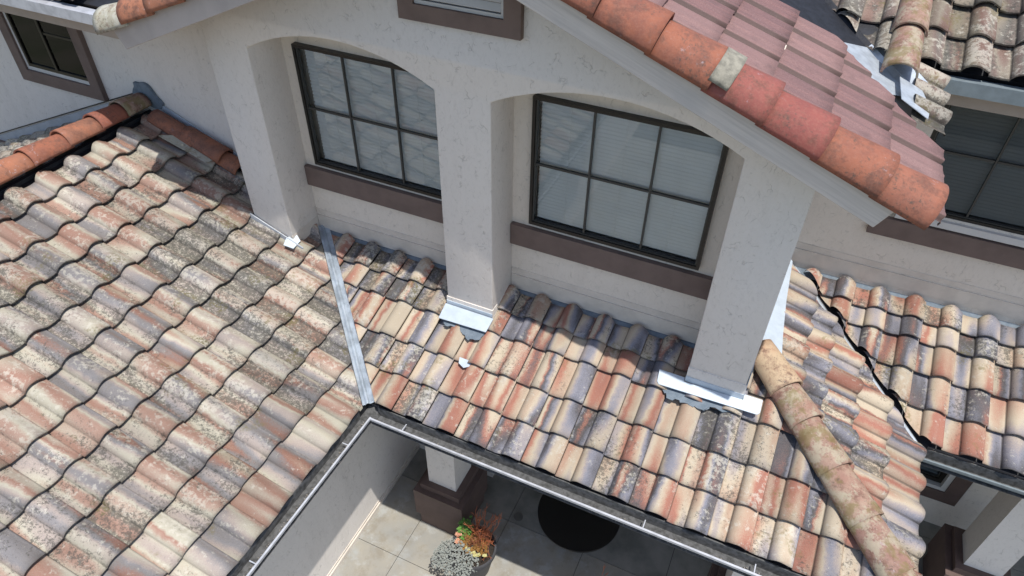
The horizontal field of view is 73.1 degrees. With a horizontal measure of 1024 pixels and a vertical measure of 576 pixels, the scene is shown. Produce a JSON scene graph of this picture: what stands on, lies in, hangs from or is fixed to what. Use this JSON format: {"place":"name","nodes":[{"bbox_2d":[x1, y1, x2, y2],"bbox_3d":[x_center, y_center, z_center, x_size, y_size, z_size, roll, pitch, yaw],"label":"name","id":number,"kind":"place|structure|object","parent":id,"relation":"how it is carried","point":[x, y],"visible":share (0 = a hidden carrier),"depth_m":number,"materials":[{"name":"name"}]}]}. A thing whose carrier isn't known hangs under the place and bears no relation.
{"place":"outdoors","nodes":[
{"label":"outdoors","id":0,"kind":"place"},
{"bbox_2d":[0,0,1023,575],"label":"house","id":1,"kind":"structure","parent":0,"point":[734,282],"depth_m":5.58,"materials":[{"name":"paint"}]},
{"bbox_2d":[4,12,87,80],"bbox_3d":[-4.900,-2.678,7.197,0.944,0.915,0.031,17,44,18],"label":"window","id":2,"kind":"structure","parent":1,"relation":"in","point":[44,45],"depth_m":7.32,"materials":[{"name":"glass"}]},
{"bbox_2d":[291,42,441,198],"bbox_3d":[-1.147,-1.430,5.904,1.435,1.140,0.160,17,44,18],"label":"window","id":3,"kind":"structure","parent":1,"relation":"in","point":[375,115],"depth_m":5.91,"materials":[{"name":"glass"}]},
{"bbox_2d":[243,420,759,575],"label":"gutter dirt","id":4,"kind":"structure","parent":1,"relation":"in","point":[448,453],"depth_m":5.35,"materials":[{"name":"brown soil"}]},
{"bbox_2d":[529,93,728,270],"bbox_3d":[0.828,-0.813,5.231,1.432,1.140,0.160,17,44,18],"label":"window","id":5,"kind":"structure","parent":1,"relation":"in","point":[639,179],"depth_m":5.20,"materials":[{"name":"glass"}]},
{"bbox_2d":[920,465,946,482],"bbox_3d":[4.125,1.442,7.382,1.340,1.320,0.060,17,44,18],"label":"window","id":6,"kind":"structure","parent":1,"relation":"in","point":[929,473],"depth_m":7.59,"materials":[{"name":"black glass"}]},
{"bbox_2d":[930,104,1023,234],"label":"window","id":7,"kind":"structure","parent":1,"relation":"in","point":[983,165],"depth_m":5.53,"materials":[{"name":"glass"}]},
{"bbox_2d":[369,490,674,575],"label":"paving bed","id":8,"kind":"object","parent":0,"point":[503,529],"depth_m":7.66,"materials":[{"name":"grey concrete"}]},
{"bbox_2d":[333,448,1023,575],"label":"patio paving","id":9,"kind":"structure","parent":0,"point":[526,546],"depth_m":7.68,"materials":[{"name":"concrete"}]},
{"bbox_2d":[431,505,501,575],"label":"succulent planter","id":10,"kind":"object","parent":9,"relation":"on","point":[472,548],"visible":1,"depth_m":7.17,"materials":[{"name":"plant"}]},
{"bbox_2d":[514,512,522,520],"bbox_3d":[0.074,2.640,7.970,0.110,0.006,0.110,17,44,18],"label":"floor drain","id":11,"kind":"object","parent":9,"relation":"in","point":[518,516],"visible":1,"depth_m":7.97,"materials":[{"name":"metal"}]},
{"bbox_2d":[538,494,619,552],"bbox_3d":[0.729,2.620,7.668,0.902,0.450,0.902,17,44,18],"label":"round table","id":12,"kind":"object","parent":9,"relation":"on","point":[566,526],"visible":0.6,"depth_m":7.39,"materials":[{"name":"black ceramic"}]}
]}

